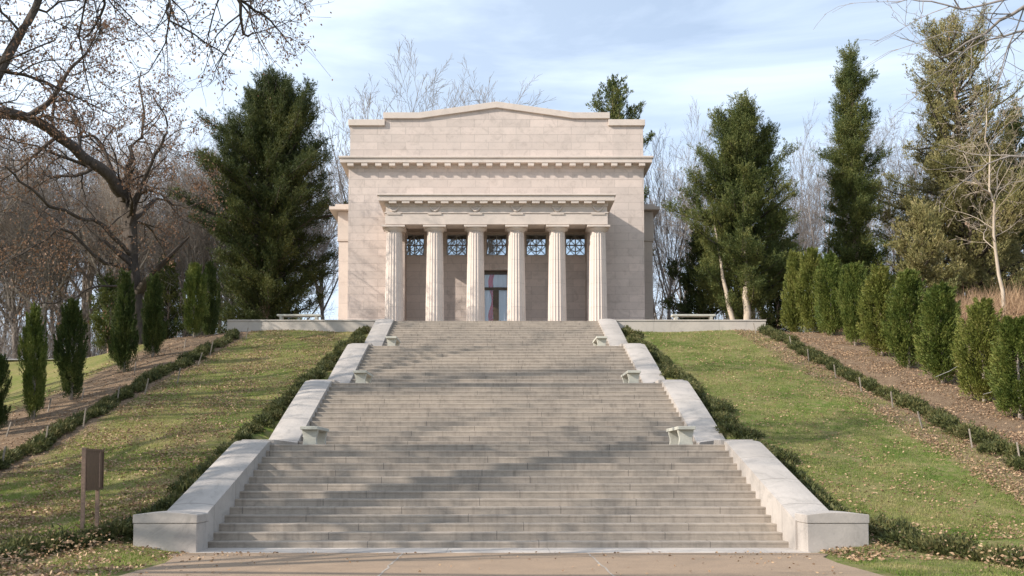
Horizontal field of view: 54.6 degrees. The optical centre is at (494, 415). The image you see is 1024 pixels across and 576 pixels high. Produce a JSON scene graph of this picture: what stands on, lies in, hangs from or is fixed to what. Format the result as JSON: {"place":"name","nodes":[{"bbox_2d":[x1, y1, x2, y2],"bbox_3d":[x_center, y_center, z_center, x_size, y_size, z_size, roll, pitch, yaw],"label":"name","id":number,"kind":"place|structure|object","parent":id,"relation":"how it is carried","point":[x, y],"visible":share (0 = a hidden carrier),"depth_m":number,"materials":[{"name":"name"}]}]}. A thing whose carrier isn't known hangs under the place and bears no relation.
{"place":"outdoors","nodes":[
{"label":"outdoors","id":0,"kind":"place"},
{"bbox_2d":[329,101,659,320],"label":"memorial building","id":1,"kind":"structure","parent":0,"point":[477,176],"depth_m":55.13,"materials":[{"name":"beige stone"}]},
{"bbox_2d":[484,275,507,320],"bbox_3d":[0.121,-6.223,55.442,1.971,3.543,0.060,0,-3,0],"label":"door","id":2,"kind":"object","parent":1,"relation":"hanging from","point":[495,280],"visible":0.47,"depth_m":55.47,"materials":[{"name":"glass"}]},
{"bbox_2d":[120,553,883,575],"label":"pavement","id":3,"kind":"structure","parent":0,"point":[461,564],"depth_m":15.66,"materials":[{"name":"concrete"}]},
{"bbox_2d":[138,551,842,575],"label":"fallen leaves","id":4,"kind":"object","parent":3,"relation":"on","point":[240,552],"visible":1,"depth_m":16.73,"materials":[{"name":"brown plant"}]},
{"bbox_2d":[0,313,1023,575],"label":"ground","id":5,"kind":"structure","parent":0,"point":[18,431],"depth_m":28.69,"materials":[{"name":"plant"}]},
{"bbox_2d":[0,353,11,430],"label":"juniper","id":6,"kind":"object","parent":5,"relation":"on","point":[4,381],"visible":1,"depth_m":27.86,"materials":[{"name":"green plant"}]},
{"bbox_2d":[16,301,48,418],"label":"juniper","id":7,"kind":"object","parent":5,"relation":"on","point":[33,342],"visible":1,"depth_m":30.17,"materials":[{"name":"green plant"}]},
{"bbox_2d":[0,95,64,296],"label":"bare tree","id":8,"kind":"object","parent":5,"relation":"on","point":[20,191],"visible":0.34,"depth_m":61.77,"materials":[{"name":"brown plant"}]},
{"bbox_2d":[9,222,77,313],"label":"bare tree","id":9,"kind":"object","parent":5,"relation":"on","point":[34,285],"visible":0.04,"depth_m":80.24,"materials":[{"name":"brown plant"}]},
{"bbox_2d":[0,149,87,358],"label":"bare tree","id":10,"kind":"object","parent":5,"relation":"on","point":[47,280],"visible":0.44,"depth_m":64.02,"materials":[{"name":"brown plant"}]},
{"bbox_2d":[0,131,100,284],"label":"bare tree","id":11,"kind":"object","parent":5,"relation":"on","point":[22,216],"visible":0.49,"depth_m":62.26,"materials":[{"name":"brown plant"}]},
{"bbox_2d":[0,105,103,358],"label":"bare tree","id":12,"kind":"object","parent":5,"relation":"on","point":[4,274],"visible":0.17,"depth_m":70.33,"materials":[{"name":"brown plant"}]},
{"bbox_2d":[17,164,103,356],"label":"bare tree","id":13,"kind":"object","parent":5,"relation":"on","point":[54,291],"visible":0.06,"depth_m":81.08,"materials":[{"name":"brown plant"}]},
{"bbox_2d":[0,112,126,341],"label":"bare tree","id":14,"kind":"object","parent":5,"relation":"on","point":[61,278],"visible":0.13,"depth_m":70.07,"materials":[{"name":"brown plant"}]},
{"bbox_2d":[0,127,132,323],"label":"bare tree","id":15,"kind":"object","parent":5,"relation":"on","point":[54,278],"visible":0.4,"depth_m":64.85,"materials":[{"name":"brown plant"}]},
{"bbox_2d":[0,512,133,567],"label":"hedge","id":16,"kind":"object","parent":5,"relation":"on","point":[124,528],"visible":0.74,"depth_m":17.65,"materials":[{"name":"green plant"}]},
{"bbox_2d":[51,297,90,399],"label":"juniper","id":17,"kind":"object","parent":5,"relation":"on","point":[68,364],"visible":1,"depth_m":32.70,"materials":[{"name":"green plant"}]},
{"bbox_2d":[0,119,141,357],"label":"bare tree","id":18,"kind":"object","parent":5,"relation":"on","point":[84,288],"visible":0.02,"depth_m":78.97,"materials":[{"name":"brown plant"}]},
{"bbox_2d":[0,82,163,356],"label":"bare tree","id":19,"kind":"object","parent":5,"relation":"on","point":[88,295],"visible":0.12,"depth_m":69.98,"materials":[{"name":"brown plant"}]},
{"bbox_2d":[80,447,103,531],"bbox_3d":[-7.770,1.641,19.157,0.084,2.032,1.416,0,-3,-8],"label":"information sign","id":20,"kind":"object","parent":5,"relation":"on","point":[92,471],"visible":0.75,"depth_m":19.06,"materials":[{"name":"brown paint"}]},
{"bbox_2d":[83,269,118,352],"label":"cedar tree","id":21,"kind":"object","parent":5,"relation":"on","point":[101,335],"visible":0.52,"depth_m":61.91,"materials":[{"name":"green plant"}]},
{"bbox_2d":[66,137,161,354],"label":"bare tree","id":22,"kind":"object","parent":5,"relation":"on","point":[89,278],"visible":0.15,"depth_m":68.64,"materials":[{"name":"brown plant"}]},
{"bbox_2d":[0,0,230,344],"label":"oak tree","id":23,"kind":"object","parent":5,"relation":"on","point":[131,216],"visible":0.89,"depth_m":45.37,"materials":[{"name":"brown plant"}]},
{"bbox_2d":[16,118,214,295],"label":"bare tree","id":24,"kind":"object","parent":5,"relation":"on","point":[116,201],"visible":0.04,"depth_m":79.28,"materials":[{"name":"brown plant"}]},
{"bbox_2d":[0,327,239,469],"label":"hedge","id":25,"kind":"object","parent":5,"relation":"on","point":[38,443],"visible":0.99,"depth_m":30.30,"materials":[{"name":"green plant"}]},
{"bbox_2d":[92,304,149,340],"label":"cedar tree","id":26,"kind":"object","parent":5,"relation":"on","point":[106,317],"visible":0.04,"depth_m":60.27,"materials":[{"name":"green plant"}]},
{"bbox_2d":[105,268,139,372],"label":"juniper","id":27,"kind":"object","parent":5,"relation":"on","point":[124,336],"visible":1,"depth_m":37.53,"materials":[{"name":"green plant"}]},
{"bbox_2d":[71,116,178,278],"bbox_3d":[-23.846,-11.777,64.090,6.971,17.038,5.669,1,-3,-23],"label":"bare tree","id":28,"kind":"object","parent":5,"relation":"on","point":[116,217],"visible":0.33,"depth_m":64.11,"materials":[{"name":"brown plant"}]},
{"bbox_2d":[56,101,212,352],"bbox_3d":[-22.569,-11.063,65.130,12.698,15.931,11.519,2,-3,-28],"label":"bare tree","id":29,"kind":"object","parent":5,"relation":"on","point":[119,247],"visible":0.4,"depth_m":63.91,"materials":[{"name":"brown plant"}]},
{"bbox_2d":[65,148,208,320],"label":"bare tree","id":30,"kind":"object","parent":5,"relation":"on","point":[156,221],"visible":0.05,"depth_m":79.29,"materials":[{"name":"brown plant"}]},
{"bbox_2d":[79,164,228,306],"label":"bare tree","id":31,"kind":"object","parent":5,"relation":"on","point":[177,264],"visible":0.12,"depth_m":68.85,"materials":[{"name":"brown plant"}]},
{"bbox_2d":[140,271,168,356],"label":"juniper","id":32,"kind":"object","parent":5,"relation":"on","point":[154,331],"visible":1,"depth_m":40.66,"materials":[{"name":"green plant"}]},
{"bbox_2d":[0,267,313,358],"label":"undergrowth","id":33,"kind":"object","parent":5,"relation":"on","point":[8,351],"visible":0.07,"depth_m":67.06,"materials":[{"name":"plant"}]},
{"bbox_2d":[0,0,333,228],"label":"oak tree","id":34,"kind":"object","parent":5,"relation":"on","point":[8,55],"visible":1,"depth_m":21.72,"materials":[{"name":"brown plant"}]},
{"bbox_2d":[157,253,185,338],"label":"cedar tree","id":35,"kind":"object","parent":5,"relation":"on","point":[174,321],"visible":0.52,"depth_m":64.22,"materials":[{"name":"green plant"}]},
{"bbox_2d":[0,329,344,575],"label":"fallen leaves","id":36,"kind":"object","parent":5,"relation":"on","point":[30,566],"visible":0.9,"depth_m":24.34,"materials":[{"name":"brown plant"}]},
{"bbox_2d":[0,329,348,575],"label":"grass","id":37,"kind":"structure","parent":5,"relation":"on","point":[137,482],"depth_m":25.44,"materials":[{"name":"plant"}]},
{"bbox_2d":[142,174,219,335],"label":"bare tree","id":38,"kind":"object","parent":5,"relation":"on","point":[170,249],"visible":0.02,"depth_m":77.46,"materials":[{"name":"brown plant"}]},
{"bbox_2d":[143,121,227,335],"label":"bare tree","id":39,"kind":"object","parent":5,"relation":"on","point":[188,191],"visible":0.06,"depth_m":70.71,"materials":[{"name":"brown plant"}]},
{"bbox_2d":[146,137,227,336],"bbox_3d":[-20.011,-10.913,65.493,6.058,15.649,10.893,-1,-3,12],"label":"bare tree","id":40,"kind":"object","parent":5,"relation":"on","point":[183,249],"visible":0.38,"depth_m":64.89,"materials":[{"name":"grey plant"}]},
{"bbox_2d":[145,172,236,335],"bbox_3d":[-19.087,-9.996,65.130,8.593,13.713,5.026,-1,-3,15],"label":"bare tree","id":41,"kind":"object","parent":5,"relation":"on","point":[201,261],"visible":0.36,"depth_m":64.53,"materials":[{"name":"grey plant"}]},
{"bbox_2d":[181,261,209,337],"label":"juniper","id":42,"kind":"object","parent":5,"relation":"on","point":[195,286],"visible":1,"depth_m":46.24,"materials":[{"name":"green plant"}]},
{"bbox_2d":[197,260,221,334],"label":"juniper","id":43,"kind":"object","parent":5,"relation":"on","point":[210,322],"visible":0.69,"depth_m":49.51,"materials":[{"name":"green plant"}]},
{"bbox_2d":[146,109,329,314],"bbox_3d":[-17.251,-12.038,67.567,11.206,17.618,13.501,0,-3,3],"label":"bare tree","id":44,"kind":"object","parent":5,"relation":"on","point":[193,195],"visible":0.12,"depth_m":64.95,"materials":[{"name":"grey plant"}]},
{"bbox_2d":[146,182,345,308],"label":"bare tree","id":45,"kind":"object","parent":5,"relation":"on","point":[306,242],"visible":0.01,"depth_m":83.34,"materials":[{"name":"grey plant"}]},
{"bbox_2d":[126,325,370,524],"bbox_3d":[-6.495,-1.002,32.847,1.234,8.068,27.874,0,-3,1],"label":"hedge","id":46,"kind":"object","parent":5,"relation":"on","point":[273,411],"visible":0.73,"depth_m":28.06,"materials":[{"name":"green plant"}]},
{"bbox_2d":[160,59,347,333],"bbox_3d":[-13.691,-12.675,62.811,12.927,19.281,7.819,0,-3,0],"label":"cedar tree","id":47,"kind":"object","parent":5,"relation":"on","point":[270,142],"visible":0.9,"depth_m":61.60,"materials":[{"name":"green plant"}]},
{"bbox_2d":[174,213,338,319],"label":"bare tree","id":48,"kind":"object","parent":5,"relation":"on","point":[325,299],"visible":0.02,"depth_m":92.98,"materials":[{"name":"grey plant"}]},
{"bbox_2d":[169,131,345,305],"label":"bare tree","id":49,"kind":"object","parent":5,"relation":"on","point":[314,252],"visible":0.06,"depth_m":71.46,"materials":[{"name":"grey plant"}]},
{"bbox_2d":[133,319,393,552],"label":"cheek wall","id":50,"kind":"structure","parent":5,"relation":"on","point":[191,518],"depth_m":21.18,"materials":[{"name":"stone"}]},
{"bbox_2d":[227,320,375,331],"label":"terrace wall","id":51,"kind":"structure","parent":5,"relation":"on","point":[316,325],"depth_m":47.05,"materials":[{"name":"stone"}]},
{"bbox_2d":[292,120,347,319],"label":"bare tree","id":52,"kind":"object","parent":5,"relation":"on","point":[322,306],"visible":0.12,"depth_m":77.34,"materials":[{"name":"grey plant"}]},
{"bbox_2d":[291,37,555,254],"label":"bare tree","id":53,"kind":"object","parent":5,"relation":"on","point":[347,132],"visible":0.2,"depth_m":79.41,"materials":[{"name":"grey plant"}]},
{"bbox_2d":[346,74,520,254],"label":"bare tree","id":54,"kind":"object","parent":5,"relation":"on","point":[427,110],"visible":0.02,"depth_m":85.02,"materials":[{"name":"grey plant"}]},
{"bbox_2d":[427,58,544,254],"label":"bare tree","id":55,"kind":"object","parent":5,"relation":"on","point":[492,243],"visible":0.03,"depth_m":85.83,"materials":[{"name":"grey plant"}]},
{"bbox_2d":[208,321,788,547],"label":"stone staircase","id":56,"kind":"structure","parent":5,"relation":"on","point":[497,434],"depth_m":22.74,"materials":[{"name":"stone"}]},
{"bbox_2d":[300,426,328,443],"bbox_3d":[-4.577,0.527,25.298,0.440,0.460,1.700,0,-3,0],"label":"stone bench","id":57,"kind":"object","parent":56,"relation":"on","point":[314,434],"visible":0.81,"depth_m":24.58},
{"bbox_2d":[353,370,372,382],"bbox_3d":[-4.368,-1.204,33.039,0.440,0.460,1.700,0,-3,0],"label":"stone bench","id":58,"kind":"object","parent":56,"relation":"on","point":[363,376],"visible":0.7,"depth_m":32.32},
{"bbox_2d":[386,336,400,345],"bbox_3d":[-4.160,-2.935,40.780,0.440,0.460,1.700,0,-3,0],"label":"stone bench","id":59,"kind":"object","parent":56,"relation":"on","point":[393,340],"visible":0.61,"depth_m":40.06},
{"bbox_2d":[592,336,606,345],"bbox_3d":[4.330,-2.935,40.780,0.440,0.460,1.700,0,-3,0],"label":"stone bench","id":60,"kind":"object","parent":56,"relation":"on","point":[599,340],"visible":0.57,"depth_m":40.06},
{"bbox_2d":[621,370,640,382],"bbox_3d":[4.538,-1.204,33.039,0.440,0.460,1.700,0,-3,0],"label":"stone bench","id":61,"kind":"object","parent":56,"relation":"on","point":[630,376],"visible":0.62,"depth_m":32.32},
{"bbox_2d":[666,426,695,443],"bbox_3d":[4.747,0.527,25.298,0.440,0.460,1.700,0,-3,0],"label":"stone bench","id":62,"kind":"object","parent":56,"relation":"on","point":[680,434],"visible":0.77,"depth_m":24.58,"materials":[{"name":"stone"}]},
{"bbox_2d":[189,548,810,552],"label":"kerb","id":63,"kind":"structure","parent":5,"relation":"on","point":[504,550],"depth_m":18.45,"materials":[{"name":"stone"}]},
{"bbox_2d":[585,73,654,254],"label":"cedar tree","id":64,"kind":"object","parent":5,"relation":"on","point":[616,100],"visible":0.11,"depth_m":71.76,"materials":[{"name":"green plant"}]},
{"bbox_2d":[643,148,667,253],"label":"bare tree","id":65,"kind":"object","parent":5,"relation":"on","point":[654,198],"visible":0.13,"depth_m":71.77,"materials":[{"name":"grey plant"}]},
{"bbox_2d":[653,134,713,319],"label":"bare tree","id":66,"kind":"object","parent":5,"relation":"on","point":[670,175],"visible":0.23,"depth_m":68.46,"materials":[{"name":"grey plant"}]},
{"bbox_2d":[653,183,719,319],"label":"bare tree","id":67,"kind":"object","parent":5,"relation":"on","point":[658,288],"visible":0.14,"depth_m":88.19,"materials":[{"name":"grey plant"}]},
{"bbox_2d":[654,138,719,302],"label":"bare tree","id":68,"kind":"object","parent":5,"relation":"on","point":[673,223],"visible":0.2,"depth_m":71.77,"materials":[{"name":"grey plant"}]},
{"bbox_2d":[616,320,765,331],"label":"terrace wall","id":69,"kind":"structure","parent":5,"relation":"on","point":[671,325],"depth_m":47.05,"materials":[{"name":"stone"}]},
{"bbox_2d":[656,227,729,319],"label":"cedar tree","id":70,"kind":"object","parent":5,"relation":"on","point":[694,302],"visible":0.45,"depth_m":57.03,"materials":[{"name":"green plant"}]},
{"bbox_2d":[644,96,760,319],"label":"bare tree","id":71,"kind":"object","parent":5,"relation":"on","point":[666,241],"visible":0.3,"depth_m":72.39,"materials":[{"name":"grey plant"}]},
{"bbox_2d":[598,319,868,552],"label":"cheek wall","id":72,"kind":"structure","parent":5,"relation":"on","point":[804,518],"depth_m":21.05,"materials":[{"name":"stone"}]},
{"bbox_2d":[661,88,806,323],"bbox_3d":[13.199,-10.752,54.337,7.543,14.354,7.427,-2,-4,31],"label":"cedar tree","id":73,"kind":"object","parent":5,"relation":"on","point":[738,187],"visible":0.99,"depth_m":53.64,"materials":[{"name":"green plant"}]},
{"bbox_2d":[621,325,875,533],"bbox_3d":[6.627,-0.987,32.837,1.389,8.073,27.748,0,-3,-2],"label":"hedge","id":74,"kind":"object","parent":5,"relation":"on","point":[719,411],"visible":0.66,"depth_m":27.95,"materials":[{"name":"green plant"}]},
{"bbox_2d":[756,204,799,332],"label":"cedar tree","id":75,"kind":"object","parent":5,"relation":"on","point":[777,304],"visible":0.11,"depth_m":58.07,"materials":[{"name":"green plant"}]},
{"bbox_2d":[653,283,927,332],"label":"undergrowth","id":76,"kind":"object","parent":5,"relation":"on","point":[672,318],"visible":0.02,"depth_m":68.47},
{"bbox_2d":[778,249,808,332],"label":"juniper","id":77,"kind":"object","parent":5,"relation":"on","point":[791,314],"visible":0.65,"depth_m":51.38,"materials":[{"name":"green plant"}]},
{"bbox_2d":[774,102,834,254],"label":"bare tree","id":78,"kind":"object","parent":5,"relation":"on","point":[805,224],"visible":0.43,"depth_m":76.21,"materials":[{"name":"grey plant"}]},
{"bbox_2d":[792,246,827,332],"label":"juniper","id":79,"kind":"object","parent":5,"relation":"on","point":[808,265],"visible":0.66,"depth_m":48.54,"materials":[{"name":"green plant"}]},
{"bbox_2d":[759,171,879,312],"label":"bare tree","id":80,"kind":"object","parent":5,"relation":"on","point":[809,221],"visible":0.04,"depth_m":87.92,"materials":[{"name":"grey plant"}]},
{"bbox_2d":[810,249,843,335],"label":"juniper","id":81,"kind":"object","parent":5,"relation":"on","point":[829,319],"visible":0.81,"depth_m":45.78,"materials":[{"name":"green plant"}]},
{"bbox_2d":[792,109,874,253],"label":"bare tree","id":82,"kind":"object","parent":5,"relation":"on","point":[813,195],"visible":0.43,"depth_m":72.70,"materials":[{"name":"grey plant"}]},
{"bbox_2d":[649,329,1023,573],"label":"fallen leaves","id":83,"kind":"object","parent":5,"relation":"on","point":[846,551],"visible":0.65,"depth_m":26.57,"materials":[{"name":"brown plant"}]},
{"bbox_2d":[834,260,868,345],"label":"juniper","id":84,"kind":"object","parent":5,"relation":"on","point":[848,292],"visible":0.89,"depth_m":42.76,"materials":[{"name":"green plant"}]},
{"bbox_2d":[809,38,897,330],"bbox_3d":[20.343,-12.608,56.641,6.691,18.259,5.019,2,-4,-35],"label":"cedar tree","id":85,"kind":"object","parent":5,"relation":"on","point":[848,182],"visible":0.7,"depth_m":56.27,"materials":[{"name":"green plant"}]},
{"bbox_2d":[812,113,903,246],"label":"bare tree","id":86,"kind":"object","parent":5,"relation":"on","point":[878,138],"visible":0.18,"depth_m":64.72,"materials":[{"name":"grey plant"}]},
{"bbox_2d":[811,121,921,255],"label":"bare tree","id":87,"kind":"object","parent":5,"relation":"on","point":[870,170],"visible":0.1,"depth_m":72.01,"materials":[{"name":"grey plant"}]},
{"bbox_2d":[855,261,896,356],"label":"juniper","id":88,"kind":"object","parent":5,"relation":"on","point":[872,305],"visible":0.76,"depth_m":39.74,"materials":[{"name":"green plant"}]},
{"bbox_2d":[757,323,1023,471],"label":"hedge","id":89,"kind":"object","parent":5,"relation":"on","point":[950,424],"visible":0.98,"depth_m":29.92,"materials":[{"name":"green plant"}]},
{"bbox_2d":[861,162,940,272],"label":"bare tree","id":90,"kind":"object","parent":5,"relation":"on","point":[893,253],"visible":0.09,"depth_m":75.08,"materials":[{"name":"grey plant"}]},
{"bbox_2d":[878,267,926,368],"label":"juniper","id":91,"kind":"object","parent":5,"relation":"on","point":[903,310],"visible":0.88,"depth_m":36.86,"materials":[{"name":"green plant"}]},
{"bbox_2d":[876,89,949,258],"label":"bare tree","id":92,"kind":"object","parent":5,"relation":"on","point":[914,172],"visible":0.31,"depth_m":65.17,"materials":[{"name":"grey plant"}]},
{"bbox_2d":[810,277,1023,331],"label":"dead grass","id":93,"kind":"structure","parent":5,"relation":"on","point":[1015,305],"depth_m":46.51,"materials":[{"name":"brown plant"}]},
{"bbox_2d":[813,0,1023,212],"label":"bare tree","id":94,"kind":"object","parent":5,"relation":"on","point":[1009,14],"visible":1,"depth_m":27.47,"materials":[{"name":"grey plant"}]},
{"bbox_2d":[884,196,976,298],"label":"cedar tree","id":95,"kind":"object","parent":5,"relation":"on","point":[920,241],"visible":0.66,"depth_m":53.00,"materials":[{"name":"green plant"}]},
{"bbox_2d":[910,281,969,383],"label":"juniper","id":96,"kind":"object","parent":5,"relation":"on","point":[940,306],"visible":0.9,"depth_m":33.95,"materials":[{"name":"green plant"}]},
{"bbox_2d":[868,513,1023,567],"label":"hedge","id":97,"kind":"object","parent":5,"relation":"on","point":[914,538],"visible":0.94,"depth_m":17.23,"materials":[{"name":"green plant"}]},
{"bbox_2d":[870,1,1023,302],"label":"cedar tree","id":98,"kind":"object","parent":5,"relation":"on","point":[974,251],"visible":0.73,"depth_m":56.83,"materials":[{"name":"green plant"}]},
{"bbox_2d":[893,123,1019,294],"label":"bare tree","id":99,"kind":"object","parent":5,"relation":"on","point":[911,170],"visible":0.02,"depth_m":66.16,"materials":[{"name":"grey plant"}]},
{"bbox_2d":[949,297,1013,402],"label":"juniper","id":100,"kind":"object","parent":5,"relation":"on","point":[976,338],"visible":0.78,"depth_m":31.29,"materials":[{"name":"green plant"}]},
{"bbox_2d":[939,69,1023,316],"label":"slender tree","id":101,"kind":"object","parent":5,"relation":"on","point":[993,219],"visible":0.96,"depth_m":46.47,"materials":[{"name":"beige plant"}]},
{"bbox_2d":[980,107,1023,292],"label":"tree","id":102,"kind":"object","parent":5,"relation":"on","point":[1018,128],"visible":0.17,"depth_m":60.52,"materials":[{"name":"grey plant"}]},
{"bbox_2d":[983,315,1023,419],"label":"juniper","id":103,"kind":"object","parent":5,"relation":"on","point":[1008,352],"visible":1,"depth_m":29.19,"materials":[{"name":"green plant"}]},
{"bbox_2d":[0,0,1023,358],"label":"sky","id":104,"kind":"structure","parent":0,"point":[670,52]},
{"bbox_2d":[643,330,1023,575],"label":"grass","id":105,"kind":"structure","parent":0,"point":[917,568],"depth_m":24.76,"materials":[{"name":"plant"}]},
{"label":"terrace","id":106,"kind":"structure","parent":0,"visible":0},
{"bbox_2d":[277,314,321,319],"bbox_3d":[-9.491,-4.681,48.211,2.100,0.460,0.440,0,-3,0],"label":"stone bench","id":107,"kind":"object","parent":106,"relation":"on","point":[282,316],"visible":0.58,"depth_m":48.00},
{"bbox_2d":[671,314,715,319],"bbox_3d":[9.656,-4.681,48.211,2.100,0.460,0.440,0,-3,0],"label":"stone bench","id":108,"kind":"object","parent":106,"relation":"on","point":[709,316],"visible":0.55,"depth_m":48.00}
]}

